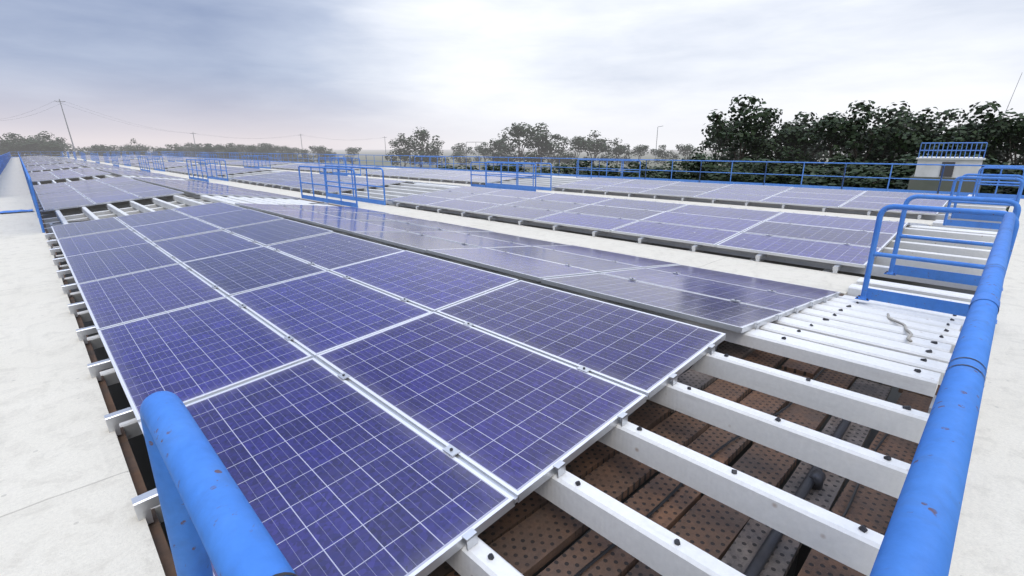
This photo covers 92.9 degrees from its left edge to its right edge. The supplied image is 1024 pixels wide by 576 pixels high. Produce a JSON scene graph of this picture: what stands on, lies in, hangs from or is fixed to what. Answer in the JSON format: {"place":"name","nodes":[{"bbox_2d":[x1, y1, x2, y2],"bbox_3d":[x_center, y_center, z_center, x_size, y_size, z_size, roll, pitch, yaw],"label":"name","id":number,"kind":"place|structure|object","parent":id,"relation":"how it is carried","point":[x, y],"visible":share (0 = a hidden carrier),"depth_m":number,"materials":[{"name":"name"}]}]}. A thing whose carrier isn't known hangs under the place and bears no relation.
{"place":"outdoors","nodes":[
{"label":"outdoors","id":0,"kind":"place"},
{"bbox_2d":[278,160,651,175],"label":"yard ground","id":1,"kind":"structure","parent":0,"point":[428,166],"depth_m":158.49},
{"bbox_2d":[0,132,41,156],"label":"tree","id":2,"kind":"object","parent":1,"relation":"on","point":[7,147],"visible":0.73,"depth_m":128.74,"materials":[{"name":"green plant"}]},
{"bbox_2d":[0,134,52,156],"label":"tree","id":3,"kind":"object","parent":1,"relation":"on","point":[9,139],"visible":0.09,"depth_m":134.49,"materials":[{"name":"green plant"}]},
{"bbox_2d":[16,131,66,155],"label":"tree","id":4,"kind":"object","parent":1,"relation":"on","point":[45,146],"visible":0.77,"depth_m":130.12,"materials":[{"name":"green plant"}]},
{"bbox_2d":[24,133,60,155],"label":"tree","id":5,"kind":"object","parent":1,"relation":"on","point":[37,138],"visible":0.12,"depth_m":151.18,"materials":[{"name":"green plant"}]},
{"bbox_2d":[32,137,81,155],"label":"tree","id":6,"kind":"object","parent":1,"relation":"on","point":[69,149],"visible":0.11,"depth_m":153.81,"materials":[{"name":"green plant"}]},
{"bbox_2d":[72,147,98,155],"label":"tree","id":7,"kind":"object","parent":1,"relation":"on","point":[79,151],"visible":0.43,"depth_m":151.38,"materials":[{"name":"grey plant"}]},
{"bbox_2d":[85,144,114,153],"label":"tree","id":8,"kind":"object","parent":1,"relation":"on","point":[90,150],"visible":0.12,"depth_m":157.47,"materials":[{"name":"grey plant"}]},
{"bbox_2d":[90,144,120,155],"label":"tree","id":9,"kind":"object","parent":1,"relation":"on","point":[101,153],"visible":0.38,"depth_m":149.14,"materials":[{"name":"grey plant"}]},
{"bbox_2d":[102,145,125,155],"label":"tree","id":10,"kind":"object","parent":1,"relation":"on","point":[111,148],"visible":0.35,"depth_m":152.51,"materials":[{"name":"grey plant"}]},
{"bbox_2d":[127,138,144,154],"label":"tree","id":11,"kind":"object","parent":1,"relation":"on","point":[135,149],"visible":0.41,"depth_m":146.28,"materials":[{"name":"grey plant"}]},
{"bbox_2d":[124,143,153,155],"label":"tree","id":12,"kind":"object","parent":1,"relation":"on","point":[145,148],"visible":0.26,"depth_m":162.06,"materials":[{"name":"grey plant"}]},
{"bbox_2d":[151,146,171,155],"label":"tree","id":13,"kind":"object","parent":1,"relation":"on","point":[160,153],"visible":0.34,"depth_m":156.22,"materials":[{"name":"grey plant"}]},
{"bbox_2d":[159,144,187,156],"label":"tree","id":14,"kind":"object","parent":1,"relation":"on","point":[169,146],"visible":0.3,"depth_m":160.29,"materials":[{"name":"grey plant"}]},
{"bbox_2d":[166,143,192,156],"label":"tree","id":15,"kind":"object","parent":1,"relation":"on","point":[178,149],"visible":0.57,"depth_m":159.52,"materials":[{"name":"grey plant"}]},
{"bbox_2d":[181,143,196,156],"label":"tree","id":16,"kind":"object","parent":1,"relation":"on","point":[187,144],"visible":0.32,"depth_m":182.22,"materials":[{"name":"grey plant"}]},
{"bbox_2d":[188,143,209,157],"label":"tree","id":17,"kind":"object","parent":1,"relation":"on","point":[195,149],"visible":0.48,"depth_m":161.11,"materials":[{"name":"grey plant"}]},
{"bbox_2d":[196,143,224,157],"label":"tree","id":18,"kind":"object","parent":1,"relation":"on","point":[207,148],"visible":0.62,"depth_m":152.95,"materials":[{"name":"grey plant"}]},
{"bbox_2d":[205,144,232,157],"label":"tree","id":19,"kind":"object","parent":1,"relation":"on","point":[217,145],"visible":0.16,"depth_m":165.24,"materials":[{"name":"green plant"}]},
{"bbox_2d":[220,143,239,158],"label":"tree","id":20,"kind":"object","parent":1,"relation":"on","point":[233,150],"visible":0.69,"depth_m":156.73,"materials":[{"name":"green plant"}]},
{"bbox_2d":[231,144,251,158],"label":"tree","id":21,"kind":"object","parent":1,"relation":"on","point":[240,152],"visible":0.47,"depth_m":177.56,"materials":[{"name":"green plant"}]},
{"bbox_2d":[241,144,268,159],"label":"tree","id":22,"kind":"object","parent":1,"relation":"on","point":[250,148],"visible":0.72,"depth_m":160.08,"materials":[{"name":"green plant"}]},
{"bbox_2d":[257,143,277,160],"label":"tree","id":23,"kind":"object","parent":1,"relation":"on","point":[267,150],"visible":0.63,"depth_m":166.10,"materials":[{"name":"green plant"}]},
{"bbox_2d":[269,145,292,160],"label":"tree","id":24,"kind":"object","parent":1,"relation":"on","point":[281,149],"visible":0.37,"depth_m":179.54,"materials":[{"name":"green plant"}]},
{"bbox_2d":[277,146,298,161],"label":"tree","id":25,"kind":"object","parent":1,"relation":"on","point":[289,150],"visible":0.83,"depth_m":175.91,"materials":[{"name":"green plant"}]},
{"bbox_2d":[288,147,301,161],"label":"tree","id":26,"kind":"object","parent":1,"relation":"on","point":[296,150],"visible":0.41,"depth_m":187.94,"materials":[{"name":"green plant"}]},
{"bbox_2d":[290,148,314,162],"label":"tree","id":27,"kind":"object","parent":1,"relation":"on","point":[304,153],"visible":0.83,"depth_m":168.90,"materials":[{"name":"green plant"}]},
{"bbox_2d":[310,145,329,162],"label":"tree","id":28,"kind":"object","parent":1,"relation":"on","point":[321,149],"visible":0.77,"depth_m":170.17,"materials":[{"name":"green plant"}]},
{"bbox_2d":[322,149,336,162],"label":"tree","id":29,"kind":"object","parent":1,"relation":"on","point":[331,152],"visible":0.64,"depth_m":174.09,"materials":[{"name":"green plant"}]},
{"bbox_2d":[337,147,361,163],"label":"tree","id":30,"kind":"object","parent":1,"relation":"on","point":[353,150],"visible":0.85,"depth_m":173.33,"materials":[{"name":"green plant"}]},
{"bbox_2d":[385,136,418,166],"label":"tree","id":31,"kind":"object","parent":1,"relation":"on","point":[397,150],"visible":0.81,"depth_m":140.16,"materials":[{"name":"green plant"}]},
{"bbox_2d":[398,127,439,166],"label":"tree","id":32,"kind":"object","parent":1,"relation":"on","point":[422,135],"visible":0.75,"depth_m":140.57,"materials":[{"name":"green plant"}]},
{"bbox_2d":[424,139,449,166],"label":"tree","id":33,"kind":"object","parent":1,"relation":"on","point":[437,153],"visible":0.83,"depth_m":142.21,"materials":[{"name":"green plant"}]},
{"bbox_2d":[436,164,476,169],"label":"bush","id":34,"kind":"object","parent":1,"relation":"on","point":[472,167],"visible":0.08,"depth_m":46.79,"materials":[{"name":"green plant"}]},
{"bbox_2d":[476,163,526,171],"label":"bush","id":35,"kind":"object","parent":1,"relation":"on","point":[511,168],"visible":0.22,"depth_m":49.71,"materials":[{"name":"green plant"}]},
{"bbox_2d":[537,163,588,174],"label":"bush","id":36,"kind":"object","parent":1,"relation":"on","point":[558,167],"visible":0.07,"depth_m":45.88,"materials":[{"name":"green plant"}]},
{"bbox_2d":[560,160,598,174],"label":"bush","id":37,"kind":"object","parent":1,"relation":"on","point":[583,166],"visible":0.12,"depth_m":55.24,"materials":[{"name":"green plant"}]},
{"bbox_2d":[570,164,618,176],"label":"bush","id":38,"kind":"object","parent":1,"relation":"on","point":[600,173],"visible":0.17,"depth_m":43.82,"materials":[{"name":"green plant"}]},
{"bbox_2d":[607,161,644,177],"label":"bush","id":39,"kind":"object","parent":1,"relation":"on","point":[628,174],"visible":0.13,"depth_m":43.25,"materials":[{"name":"green plant"}]},
{"bbox_2d":[625,161,650,176],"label":"bush","id":40,"kind":"object","parent":1,"relation":"on","point":[636,166],"visible":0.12,"depth_m":52.47,"materials":[{"name":"green plant"}]},
{"bbox_2d":[634,167,670,178],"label":"bush","id":41,"kind":"object","parent":1,"relation":"on","point":[649,174],"visible":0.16,"depth_m":44.14,"materials":[{"name":"green plant"}]},
{"bbox_2d":[650,161,686,178],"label":"bush","id":42,"kind":"object","parent":1,"relation":"on","point":[665,165],"visible":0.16,"depth_m":50.53,"materials":[{"name":"green plant"}]},
{"bbox_2d":[658,162,703,179],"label":"bush","id":43,"kind":"object","parent":1,"relation":"on","point":[679,174],"visible":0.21,"depth_m":45.61,"materials":[{"name":"green plant"}]},
{"bbox_2d":[664,153,751,180],"bbox_3d":[17.772,-9.893,45.767,7.025,5.475,6.412,-3,16,-12],"label":"bush","id":44,"kind":"object","parent":1,"relation":"on","point":[707,166],"visible":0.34,"depth_m":44.44,"materials":[{"name":"green plant"}]},
{"bbox_2d":[679,119,743,169],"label":"tree","id":45,"kind":"object","parent":1,"relation":"on","point":[718,143],"visible":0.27,"depth_m":77.00,"materials":[{"name":"green plant"}]},
{"bbox_2d":[702,166,753,181],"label":"bush","id":46,"kind":"object","parent":1,"relation":"on","point":[720,176],"visible":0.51,"depth_m":41.67,"materials":[{"name":"green plant"}]},
{"bbox_2d":[701,94,777,169],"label":"tree","id":47,"kind":"object","parent":1,"relation":"on","point":[744,138],"visible":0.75,"depth_m":70.48,"materials":[{"name":"green plant"}]},
{"bbox_2d":[718,157,769,181],"bbox_3d":[24.606,-11.121,50.919,5.818,4.968,6.375,3,16,9],"label":"bush","id":48,"kind":"object","parent":1,"relation":"on","point":[752,158],"visible":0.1,"depth_m":50.59,"materials":[{"name":"green plant"}]},
{"bbox_2d":[730,157,799,183],"bbox_3d":[22.621,-9.092,43.605,5.967,5.094,6.537,11,19,33],"label":"bush","id":49,"kind":"object","parent":1,"relation":"on","point":[774,179],"visible":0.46,"depth_m":42.45,"materials":[{"name":"green plant"}]},
{"bbox_2d":[744,108,800,167],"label":"tree","id":50,"kind":"object","parent":1,"relation":"on","point":[768,132],"visible":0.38,"depth_m":72.28,"materials":[{"name":"green plant"}]},
{"bbox_2d":[750,122,824,167],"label":"tree","id":51,"kind":"object","parent":1,"relation":"on","point":[785,151],"visible":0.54,"depth_m":69.80,"materials":[{"name":"green plant"}]},
{"bbox_2d":[761,161,820,180],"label":"bush","id":52,"kind":"object","parent":1,"relation":"on","point":[814,167],"visible":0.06,"depth_m":47.45,"materials":[{"name":"green plant"}]},
{"bbox_2d":[749,157,840,183],"bbox_3d":[24.273,-9.068,43.614,8.644,5.091,8.372,9,18,28],"label":"bush","id":53,"kind":"object","parent":1,"relation":"on","point":[785,165],"visible":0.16,"depth_m":43.18,"materials":[{"name":"green plant"}]},
{"bbox_2d":[777,111,848,165],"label":"tree","id":54,"kind":"object","parent":1,"relation":"on","point":[815,150],"visible":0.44,"depth_m":71.48,"materials":[{"name":"green plant"}]},
{"bbox_2d":[789,166,845,185],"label":"bush","id":55,"kind":"object","parent":1,"relation":"on","point":[822,170],"visible":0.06,"depth_m":44.01,"materials":[{"name":"green plant"}]},
{"bbox_2d":[788,158,890,188],"bbox_3d":[26.269,-7.582,38.319,7.612,5.104,7.596,3,16,9],"label":"bush","id":56,"kind":"object","parent":1,"relation":"on","point":[828,181],"visible":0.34,"depth_m":38.50,"materials":[{"name":"green plant"}]},
{"bbox_2d":[796,111,888,178],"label":"tree","id":57,"kind":"object","parent":1,"relation":"on","point":[831,146],"visible":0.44,"depth_m":66.60,"materials":[{"name":"green plant"}]},
{"bbox_2d":[809,168,903,188],"bbox_3d":[25.915,-7.025,37.633,6.342,4.373,7.402,-13,20,-37],"label":"bush","id":58,"kind":"object","parent":1,"relation":"on","point":[855,172],"visible":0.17,"depth_m":36.14,"materials":[{"name":"green plant"}]},
{"bbox_2d":[816,100,920,172],"bbox_3d":[46.922,-19.039,65.380,11.468,11.829,10.029,8,18,26],"label":"tree","id":59,"kind":"object","parent":1,"relation":"on","point":[859,126],"visible":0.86,"depth_m":63.67,"materials":[{"name":"green plant"}]},
{"bbox_2d":[836,164,906,185],"bbox_3d":[30.659,-7.859,39.993,6.318,4.641,8.092,-12,20,-36],"label":"bush","id":60,"kind":"object","parent":1,"relation":"on","point":[867,168],"visible":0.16,"depth_m":40.16,"materials":[{"name":"green plant"}]},
{"bbox_2d":[850,158,910,189],"bbox_3d":[30.605,-7.683,38.739,7.554,5.066,7.539,10,19,32],"label":"tree","id":61,"kind":"object","parent":1,"relation":"on","point":[896,186],"visible":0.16,"depth_m":38.30,"materials":[{"name":"green plant"}]},
{"bbox_2d":[853,101,928,165],"bbox_3d":[51.075,-18.917,65.494,10.490,11.712,12.245,4,16,14],"label":"tree","id":62,"kind":"object","parent":1,"relation":"on","point":[890,111],"visible":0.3,"depth_m":64.19,"materials":[{"name":"green plant"}]},
{"bbox_2d":[882,153,932,179],"bbox_3d":[34.592,-9.040,42.744,7.132,5.470,7.608,4,16,13],"label":"tree","id":63,"kind":"object","parent":1,"relation":"on","point":[910,157],"visible":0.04,"depth_m":41.59,"materials":[{"name":"green plant"}]},
{"bbox_2d":[866,107,969,169],"bbox_3d":[51.368,-17.124,61.128,9.019,10.573,10.527,-5,17,-18],"label":"tree","id":64,"kind":"object","parent":1,"relation":"on","point":[920,118],"visible":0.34,"depth_m":60.26,"materials":[{"name":"green plant"}]},
{"bbox_2d":[870,161,980,191],"bbox_3d":[32.005,-7.332,37.653,6.716,4.933,8.601,3,16,10],"label":"bush","id":65,"kind":"object","parent":1,"relation":"on","point":[911,169],"visible":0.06,"depth_m":38.44,"materials":[{"name":"green plant"}]},
{"bbox_2d":[907,142,987,192],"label":"rooftop building","id":66,"kind":"structure","parent":1,"relation":"on","point":[935,172],"depth_m":30.80,"materials":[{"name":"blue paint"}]},
{"bbox_2d":[909,108,1009,163],"bbox_3d":[56.139,-17.677,62.832,9.818,10.527,11.226,6,17,21],"label":"tree","id":67,"kind":"object","parent":1,"relation":"on","point":[946,113],"visible":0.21,"depth_m":61.85,"materials":[{"name":"green plant"}]},
{"bbox_2d":[898,154,1023,211],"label":"bush","id":68,"kind":"object","parent":1,"relation":"on","point":[988,190],"visible":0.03,"depth_m":34.29,"materials":[{"name":"green plant"}]},
{"bbox_2d":[908,101,1019,163],"bbox_3d":[54.419,-16.529,58.190,10.562,10.894,9.237,6,17,20],"label":"tree","id":69,"kind":"object","parent":1,"relation":"on","point":[984,135],"visible":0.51,"depth_m":56.97,"materials":[{"name":"green plant"}]},
{"bbox_2d":[950,115,1023,173],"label":"tree","id":70,"kind":"object","parent":1,"relation":"on","point":[1001,152],"visible":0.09,"depth_m":59.16,"materials":[{"name":"green plant"}]},
{"bbox_2d":[980,176,1012,209],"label":"bush","id":71,"kind":"object","parent":1,"relation":"on","point":[985,187],"visible":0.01,"depth_m":32.25,"materials":[{"name":"green plant"}]},
{"bbox_2d":[980,158,1023,194],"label":"bush","id":72,"kind":"object","parent":1,"relation":"on","point":[996,162],"visible":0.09,"depth_m":35.81,"materials":[{"name":"green plant"}]},
{"bbox_2d":[981,108,1023,187],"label":"tree","id":73,"kind":"object","parent":1,"relation":"on","point":[1017,127],"visible":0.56,"depth_m":55.74,"materials":[{"name":"green plant"}]},
{"bbox_2d":[48,193,974,575],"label":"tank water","id":74,"kind":"structure","parent":0,"point":[138,441],"depth_m":5.07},
{"bbox_2d":[532,362,850,575],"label":"scaffold tubes","id":75,"kind":"object","parent":74,"relation":"on","point":[815,478],"visible":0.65,"depth_m":2.36},
{"bbox_2d":[429,341,939,575],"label":"scaffold planks","id":76,"kind":"object","parent":75,"relation":"on","point":[532,533],"visible":0.3,"depth_m":2.42,"materials":[{"name":"brown metal"}]},
{"bbox_2d":[0,157,1023,575],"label":"concrete walkways","id":77,"kind":"structure","parent":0,"point":[68,493],"depth_m":2.99,"materials":[{"name":"white concrete"}]},
{"bbox_2d":[0,156,32,212],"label":"railing","id":78,"kind":"object","parent":77,"relation":"on","point":[9,211],"visible":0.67,"depth_m":12.82,"materials":[{"name":"blue metal"}]},
{"bbox_2d":[38,179,843,575],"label":"rusty edge angles","id":79,"kind":"object","parent":77,"relation":"on","point":[162,547],"visible":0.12,"depth_m":2.62,"materials":[{"name":"brown metal"}]},
{"bbox_2d":[50,162,935,575],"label":"cables and boxes","id":80,"kind":"object","parent":79,"relation":"on","point":[606,550],"visible":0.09,"depth_m":2.47,"materials":[{"name":"black"}]},
{"bbox_2d":[22,156,922,523],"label":"rail stubs","id":81,"kind":"object","parent":77,"relation":"on","point":[146,502],"visible":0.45,"depth_m":4.90,"materials":[{"name":"metal"}]},
{"bbox_2d":[0,151,1023,323],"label":"guard rails","id":82,"kind":"object","parent":77,"relation":"on","point":[932,304],"visible":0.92,"depth_m":14.21,"materials":[{"name":"blue metal"}]},
{"bbox_2d":[26,155,1007,575],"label":"support beams","id":83,"kind":"structure","parent":77,"relation":"on","point":[866,339],"depth_m":2.89,"materials":[{"name":"white metal"}]},
{"bbox_2d":[34,156,923,550],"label":"clamps","id":84,"kind":"object","parent":83,"relation":"on","point":[470,536],"visible":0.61,"depth_m":2.96,"materials":[{"name":"metal"}]},
{"bbox_2d":[21,155,949,575],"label":"solar panels","id":85,"kind":"object","parent":84,"relation":"on","point":[331,471],"visible":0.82,"depth_m":3.86,"materials":[{"name":"glass"}]},
{"bbox_2d":[488,302,956,559],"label":"bolts","id":86,"kind":"object","parent":83,"relation":"on","point":[863,528],"visible":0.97,"depth_m":2.45,"materials":[{"name":"metal"}]},
{"bbox_2d":[887,313,912,341],"bbox_3d":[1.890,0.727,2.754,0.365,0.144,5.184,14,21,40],"label":"rope","id":87,"kind":"object","parent":83,"relation":"on","point":[909,336],"visible":1,"depth_m":4.11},
{"bbox_2d":[140,212,1015,575],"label":"handrail","id":88,"kind":"object","parent":77,"relation":"on","point":[208,512],"visible":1,"depth_m":0.84,"materials":[{"name":"blue metal"}]},
{"bbox_2d":[0,0,1023,149],"label":"sky","id":89,"kind":"structure","parent":0,"point":[349,72],"materials":[{"name":"white"}]},
{"bbox_2d":[24,150,1021,173],"bbox_3d":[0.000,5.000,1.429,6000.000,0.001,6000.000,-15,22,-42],"label":"ground","id":90,"kind":"structure","parent":0,"point":[370,156],"depth_m":308.22,"materials":[{"name":"green plant"}]},
{"bbox_2d":[450,143,474,165],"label":"tree","id":91,"kind":"object","parent":90,"relation":"on","point":[459,159],"visible":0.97,"depth_m":157.89,"materials":[{"name":"green plant"}]},
{"bbox_2d":[472,142,495,165],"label":"tree","id":92,"kind":"object","parent":90,"relation":"on","point":[483,153],"visible":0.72,"depth_m":153.83,"materials":[{"name":"green plant"}]},
{"bbox_2d":[480,132,522,166],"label":"tree","id":93,"kind":"object","parent":90,"relation":"on","point":[496,145],"visible":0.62,"depth_m":142.86,"materials":[{"name":"green plant"}]},
{"bbox_2d":[3,72,1022,168],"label":"gantry wire poles","id":94,"kind":"object","parent":90,"relation":"on","point":[333,139],"visible":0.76,"depth_m":115.84,"materials":[{"name":"grey metal"}]},
{"bbox_2d":[492,122,547,165],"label":"tree","id":95,"kind":"object","parent":90,"relation":"on","point":[518,130],"visible":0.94,"depth_m":133.46,"materials":[{"name":"green plant"}]},
{"bbox_2d":[521,122,561,167],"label":"tree","id":96,"kind":"object","parent":90,"relation":"on","point":[535,142],"visible":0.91,"depth_m":134.32,"materials":[{"name":"green plant"}]},
{"bbox_2d":[540,135,574,165],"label":"tree","id":97,"kind":"object","parent":90,"relation":"on","point":[565,139],"visible":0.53,"depth_m":142.66,"materials":[{"name":"green plant"}]},
{"bbox_2d":[553,136,592,165],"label":"tree","id":98,"kind":"object","parent":90,"relation":"on","point":[575,147],"visible":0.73,"depth_m":137.61,"materials":[{"name":"green plant"}]},
{"bbox_2d":[574,130,613,165],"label":"tree","id":99,"kind":"object","parent":90,"relation":"on","point":[601,145],"visible":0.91,"depth_m":135.82,"materials":[{"name":"green plant"}]},
{"bbox_2d":[601,138,637,165],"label":"tree","id":100,"kind":"object","parent":90,"relation":"on","point":[617,149],"visible":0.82,"depth_m":140.13,"materials":[{"name":"green plant"}]},
{"bbox_2d":[622,145,651,165],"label":"tree","id":101,"kind":"object","parent":90,"relation":"on","point":[639,148],"visible":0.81,"depth_m":139.63,"materials":[{"name":"green plant"}]},
{"bbox_2d":[651,145,679,165],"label":"tree","id":102,"kind":"object","parent":90,"relation":"on","point":[659,152],"visible":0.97,"depth_m":137.95,"materials":[{"name":"green plant"}]},
{"bbox_2d":[675,143,695,165],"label":"tree","id":103,"kind":"object","parent":90,"relation":"on","point":[688,149],"visible":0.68,"depth_m":136.03,"materials":[{"name":"green plant"}]},
{"bbox_2d":[698,121,761,165],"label":"tree","id":104,"kind":"object","parent":90,"relation":"on","point":[714,147],"visible":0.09,"depth_m":89.88,"materials":[{"name":"green plant"}]},
{"bbox_2d":[761,118,825,166],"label":"tree","id":105,"kind":"object","parent":90,"relation":"on","point":[799,119],"visible":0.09,"depth_m":81.49,"materials":[{"name":"green plant"}]},
{"bbox_2d":[811,115,875,161],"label":"tree","id":106,"kind":"object","parent":90,"relation":"on","point":[827,154],"visible":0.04,"depth_m":80.56,"materials":[{"name":"green plant"}]},
{"bbox_2d":[851,111,948,160],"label":"tree","id":107,"kind":"object","parent":90,"relation":"on","point":[905,125],"visible":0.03,"depth_m":75.23,"materials":[{"name":"green plant"}]},
{"bbox_2d":[986,140,1023,173],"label":"tree","id":108,"kind":"object","parent":90,"relation":"on","point":[1009,155],"visible":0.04,"depth_m":68.19,"materials":[{"name":"green plant"}]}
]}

